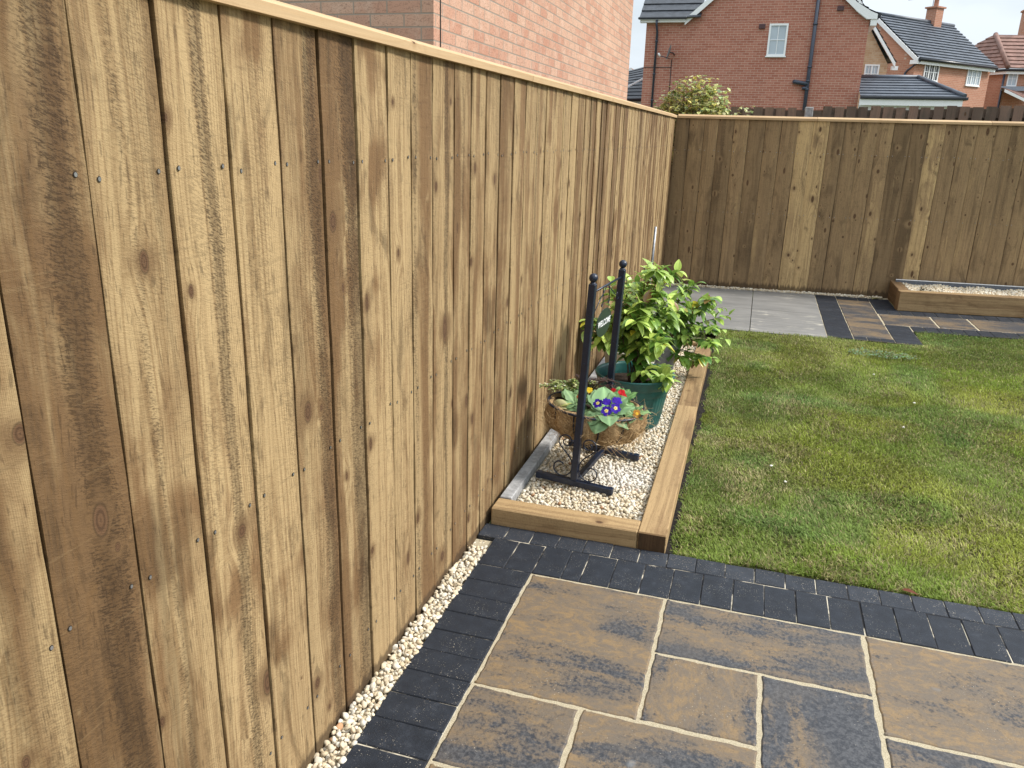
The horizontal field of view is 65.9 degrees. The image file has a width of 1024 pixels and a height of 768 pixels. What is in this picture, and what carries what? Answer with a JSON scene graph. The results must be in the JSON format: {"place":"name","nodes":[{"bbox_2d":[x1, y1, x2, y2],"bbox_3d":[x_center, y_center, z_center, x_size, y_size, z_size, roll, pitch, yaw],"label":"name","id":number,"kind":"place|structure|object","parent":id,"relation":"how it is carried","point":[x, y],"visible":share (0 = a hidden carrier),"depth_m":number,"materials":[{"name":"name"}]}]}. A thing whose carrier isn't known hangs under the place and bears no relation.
{"place":"outdoors","nodes":[
{"label":"outdoors","id":0,"kind":"place"},
{"bbox_2d":[313,290,887,765],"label":"gravel bed ground","id":1,"kind":"structure","parent":0,"point":[491,542],"depth_m":3.12,"materials":[{"name":"beige gravel"}]},
{"bbox_2d":[306,540,487,767],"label":"gravel","id":2,"kind":"structure","parent":1,"relation":"on","point":[377,687],"depth_m":2.30,"materials":[{"name":"beige gravel"}]},
{"bbox_2d":[491,341,711,552],"bbox_3d":[0.710,0.144,4.508,0.694,0.118,3.148,7,18,16],"label":"raised bed","id":3,"kind":"object","parent":1,"relation":"on","point":[650,531],"visible":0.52,"depth_m":3.14,"materials":[{"name":"brown wood"}]},
{"bbox_2d":[517,345,695,520],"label":"gravel","id":4,"kind":"structure","parent":1,"relation":"on","point":[618,503],"depth_m":3.54,"materials":[{"name":"beige gravel"}]},
{"bbox_2d":[536,260,639,495],"bbox_3d":[0.362,-0.054,3.441,0.347,0.927,0.449,9,19,22],"label":"planter stand","id":5,"kind":"object","parent":4,"relation":"on","point":[602,326],"visible":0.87,"depth_m":3.36,"materials":[{"name":"black paint"}]},
{"bbox_2d":[530,385,656,457],"bbox_3d":[0.366,0.152,3.508,0.572,0.216,0.472,9,19,15],"label":"planter basket","id":6,"kind":"object","parent":5,"relation":"attached to","point":[559,420],"visible":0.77,"depth_m":3.37,"materials":[{"name":"brown wicker"}]},
{"bbox_2d":[553,399,570,408],"bbox_3d":[0.219,0.092,3.442,0.090,0.048,0.060,15,22,36],"label":"bulb shoot","id":7,"kind":"object","parent":6,"relation":"in","point":[562,403],"visible":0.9,"depth_m":3.43,"materials":[{"name":"beige plant"}]},
{"bbox_2d":[539,378,597,392],"bbox_3d":[0.255,0.012,3.569,0.288,0.088,0.126,9,19,15],"label":"trailing shrub","id":8,"kind":"object","parent":6,"relation":"in","point":[572,385],"visible":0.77,"depth_m":3.56,"materials":[{"name":"green plant"}]},
{"bbox_2d":[562,387,592,411],"bbox_3d":[0.283,0.060,3.485,0.163,0.106,0.158,-5,19,-20],"label":"primrose","id":9,"kind":"object","parent":6,"relation":"on","point":[568,396],"visible":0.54,"depth_m":3.48,"materials":[{"name":"green plant"}]},
{"bbox_2d":[575,374,620,396],"bbox_3d":[0.380,0.012,3.550,0.235,0.114,0.106,9,19,15],"label":"heather","id":10,"kind":"object","parent":6,"relation":"in","point":[603,380],"visible":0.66,"depth_m":3.52,"materials":[{"name":"brown plant"}]},
{"bbox_2d":[584,386,634,433],"bbox_3d":[0.408,0.115,3.359,0.217,0.142,0.227,9,19,15],"label":"primrose","id":11,"kind":"object","parent":6,"relation":"in","point":[604,401],"visible":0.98,"depth_m":3.34,"materials":[{"name":"green plant"}]},
{"bbox_2d":[611,387,637,404],"bbox_3d":[0.478,0.069,3.516,0.160,0.109,0.187,-2,18,-12],"label":"primrose","id":12,"kind":"object","parent":6,"relation":"in","point":[626,393],"visible":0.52,"depth_m":3.52,"materials":[{"name":"green plant"}]},
{"bbox_2d":[624,403,650,422],"bbox_3d":[0.524,0.121,3.393,0.110,0.056,0.118,-5,19,-19],"label":"primrose","id":13,"kind":"object","parent":6,"relation":"in","point":[635,412],"visible":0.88,"depth_m":3.37,"materials":[{"name":"green plant"}]},
{"bbox_2d":[604,351,653,363],"bbox_3d":[0.692,-0.093,4.676,0.336,0.268,0.336,7,18,16],"label":"plant pot","id":14,"kind":"object","parent":4,"relation":"on","point":[606,355],"visible":0.07,"depth_m":4.58,"materials":[{"name":"plastic"}]},
{"bbox_2d":[579,259,686,354],"bbox_3d":[0.690,-0.430,4.546,0.631,0.559,0.308,0,18,-5],"label":"camellia plant","id":15,"kind":"object","parent":14,"relation":"on","point":[600,343],"visible":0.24,"depth_m":4.52,"materials":[{"name":"green plant"}]},
{"bbox_2d":[595,361,674,429],"bbox_3d":[0.637,0.066,4.157,0.414,0.275,0.414,7,18,16],"label":"plant pot","id":16,"kind":"object","parent":4,"relation":"on","point":[651,397],"visible":0.33,"depth_m":4.03,"materials":[{"name":"green plastic"}]},
{"bbox_2d":[598,258,685,391],"bbox_3d":[0.653,-0.305,4.026,0.486,0.667,0.511,7,18,16],"label":"camellia plant","id":17,"kind":"object","parent":16,"relation":"on","point":[645,340],"visible":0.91,"depth_m":3.96,"materials":[{"name":"green plant"}]},
{"bbox_2d":[654,344,677,369],"bbox_3d":[0.964,-0.188,5.128,0.244,0.190,0.244,7,18,16],"label":"plant pot","id":18,"kind":"object","parent":4,"relation":"on","point":[666,354],"visible":0.08,"depth_m":5.04,"materials":[{"name":"plastic"}]},
{"bbox_2d":[663,280,734,370],"bbox_3d":[1.150,-0.376,4.965,0.468,0.543,0.422,7,18,16],"label":"camellia plant","id":19,"kind":"object","parent":18,"relation":"in","point":[693,309],"visible":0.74,"depth_m":4.91,"materials":[{"name":"green plant"}]},
{"bbox_2d":[664,283,881,298],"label":"gravel","id":20,"kind":"structure","parent":1,"relation":"on","point":[798,292],"depth_m":8.16,"materials":[{"name":"beige gravel"}]},
{"bbox_2d":[887,279,1023,317],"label":"raised bed","id":21,"kind":"object","parent":1,"relation":"on","point":[901,296],"visible":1,"depth_m":7.34,"materials":[{"name":"brown wood"}]},
{"bbox_2d":[903,282,1023,295],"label":"gravel","id":22,"kind":"structure","parent":21,"relation":"in","point":[970,290],"depth_m":7.58,"materials":[{"name":"beige gravel"}]},
{"bbox_2d":[425,573,1023,767],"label":"patio","id":23,"kind":"structure","parent":0,"point":[589,647],"depth_m":2.23,"materials":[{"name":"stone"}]},
{"bbox_2d":[652,285,826,337],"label":"path grey paving","id":24,"kind":"structure","parent":0,"point":[784,313],"depth_m":7.23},
{"bbox_2d":[643,227,656,283],"bbox_3d":[1.137,-0.913,6.592,0.083,0.796,0.044,7,18,16],"label":"metal pole","id":25,"kind":"object","parent":24,"relation":"on","point":[653,244],"visible":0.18,"depth_m":6.50,"materials":[{"name":"metal"}]},
{"bbox_2d":[489,296,1015,523],"bbox_3d":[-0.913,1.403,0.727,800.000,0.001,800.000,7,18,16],"label":"ground","id":26,"kind":"structure","parent":0,"point":[711,336],"depth_m":6.67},
{"bbox_2d":[0,0,676,767],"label":"fence","id":27,"kind":"object","parent":26,"relation":"on","point":[292,304],"visible":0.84,"depth_m":1.56,"materials":[{"name":"brown wood"}]},
{"bbox_2d":[276,0,633,99],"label":"house","id":28,"kind":"structure","parent":26,"relation":"on","point":[585,44],"depth_m":6.50,"materials":[{"name":"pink brick"}]},
{"bbox_2d":[627,67,643,103],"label":"roof","id":29,"kind":"structure","parent":26,"relation":"on","point":[635,81],"depth_m":33.95,"materials":[{"name":"grey tile"}]},
{"bbox_2d":[339,523,1023,767],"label":"patio edging","id":30,"kind":"object","parent":26,"relation":"on","point":[442,667],"visible":0.91,"depth_m":2.63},
{"bbox_2d":[357,528,1022,767],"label":"edging joint sand","id":31,"kind":"structure","parent":30,"relation":"in","point":[687,602],"depth_m":2.66,"materials":[{"name":"grey sand"}]},
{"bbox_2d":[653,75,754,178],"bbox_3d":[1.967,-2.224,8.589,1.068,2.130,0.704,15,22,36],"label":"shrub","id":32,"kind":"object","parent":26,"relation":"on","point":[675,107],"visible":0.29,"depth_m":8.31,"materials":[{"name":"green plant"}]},
{"bbox_2d":[638,0,881,109],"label":"house","id":33,"kind":"structure","parent":26,"relation":"on","point":[798,54],"depth_m":26.24,"materials":[{"name":"red brick"}]},
{"bbox_2d":[658,45,674,58],"bbox_3d":[5.288,-11.293,26.870,0.459,0.501,0.578,14,21,34],"label":"satellite dish","id":34,"kind":"object","parent":33,"relation":"attached to","point":[668,53],"visible":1,"depth_m":26.79,"materials":[{"name":"grey metal"}]},
{"bbox_2d":[765,23,788,56],"bbox_3d":[8.732,-11.304,25.985,0.655,1.020,0.090,7,18,16],"label":"window","id":35,"kind":"structure","parent":33,"relation":"in","point":[777,37],"depth_m":25.99,"materials":[{"name":"white plastic"}]},
{"bbox_2d":[655,106,1023,264],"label":"fence","id":36,"kind":"object","parent":26,"relation":"on","point":[1005,113],"visible":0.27,"depth_m":8.30,"materials":[{"name":"brown wood"}]},
{"bbox_2d":[663,114,1023,297],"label":"fence","id":37,"kind":"object","parent":26,"relation":"on","point":[870,207],"visible":0.91,"depth_m":7.84,"materials":[{"name":"brown wood"}]},
{"bbox_2d":[857,0,897,107],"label":"house","id":38,"kind":"structure","parent":26,"relation":"on","point":[878,57],"depth_m":29.91,"materials":[{"name":"brick"}]},
{"bbox_2d":[863,64,879,74],"bbox_3d":[13.667,-11.664,30.132,0.626,0.985,0.197,4,18,8],"label":"window","id":39,"kind":"structure","parent":38,"relation":"in","point":[869,69],"depth_m":30.03,"materials":[{"name":"white plastic"}]},
{"bbox_2d":[858,75,968,109],"bbox_3d":[13.258,-8.626,27.185,3.124,3.787,4.480,7,18,16],"label":"house extension","id":40,"kind":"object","parent":26,"relation":"on","point":[903,91],"visible":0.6,"depth_m":25.28,"materials":[{"name":"grey tile"}]},
{"bbox_2d":[815,295,1023,345],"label":"path edging","id":41,"kind":"object","parent":26,"relation":"on","point":[834,322],"visible":0.57,"depth_m":6.81,"materials":[{"name":"black stone"}]},
{"bbox_2d":[876,0,998,107],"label":"house","id":42,"kind":"structure","parent":26,"relation":"on","point":[950,55],"depth_m":35.59,"materials":[{"name":"orange brick"}]},
{"bbox_2d":[923,65,939,81],"bbox_3d":[18.387,-13.661,34.645,0.822,0.775,0.901,7,18,16],"label":"window","id":43,"kind":"structure","parent":42,"relation":"in","point":[931,72],"depth_m":34.67,"materials":[{"name":"white plastic"}]},
{"bbox_2d":[964,69,981,86],"bbox_3d":[21.203,-14.089,36.281,0.829,0.795,0.908,7,18,16],"label":"window","id":44,"kind":"structure","parent":42,"relation":"in","point":[973,77],"depth_m":36.29,"materials":[{"name":"white plastic"}]},
{"bbox_2d":[975,10,1023,108],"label":"house","id":45,"kind":"structure","parent":26,"relation":"on","point":[1005,87],"depth_m":38.73,"materials":[{"name":"red brick"}]},
{"bbox_2d":[1006,74,1018,85],"bbox_3d":[24.322,-14.819,38.397,0.521,0.735,0.117,4,18,7],"label":"window","id":46,"kind":"structure","parent":45,"relation":"in","point":[1012,79],"depth_m":38.39,"materials":[{"name":"white plastic"}]},
{"bbox_2d":[629,0,1023,68],"label":"sky","id":47,"kind":"structure","parent":0,"point":[977,20],"materials":[{"name":"white"}]},
{"bbox_2d":[665,328,1023,613],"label":"lawn","id":48,"kind":"structure","parent":0,"point":[689,458],"depth_m":3.99,"materials":[{"name":"plant"}]},
{"bbox_2d":[665,349,714,553],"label":"soil","id":49,"kind":"structure","parent":48,"relation":"on","point":[698,422],"depth_m":3.73,"materials":[{"name":"black soil"}]},
{"bbox_2d":[850,347,919,358],"bbox_3d":[2.741,-0.222,5.823,0.500,0.030,0.228,7,18,16],"label":"clover","id":50,"kind":"object","parent":48,"relation":"on","point":[876,354],"visible":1,"depth_m":5.82,"materials":[{"name":"green plant"}]},
{"bbox_2d":[901,588,917,594],"bbox_3d":[1.386,0.723,2.751,0.054,0.008,0.023,7,18,16],"label":"fallen leaf","id":51,"kind":"object","parent":48,"relation":"on","point":[908,590],"visible":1,"depth_m":2.75,"materials":[{"name":"brown plant"}]},
{"bbox_2d":[814,295,1023,345],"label":"path","id":52,"kind":"structure","parent":0,"point":[867,322],"depth_m":6.95,"materials":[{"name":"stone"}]}
]}

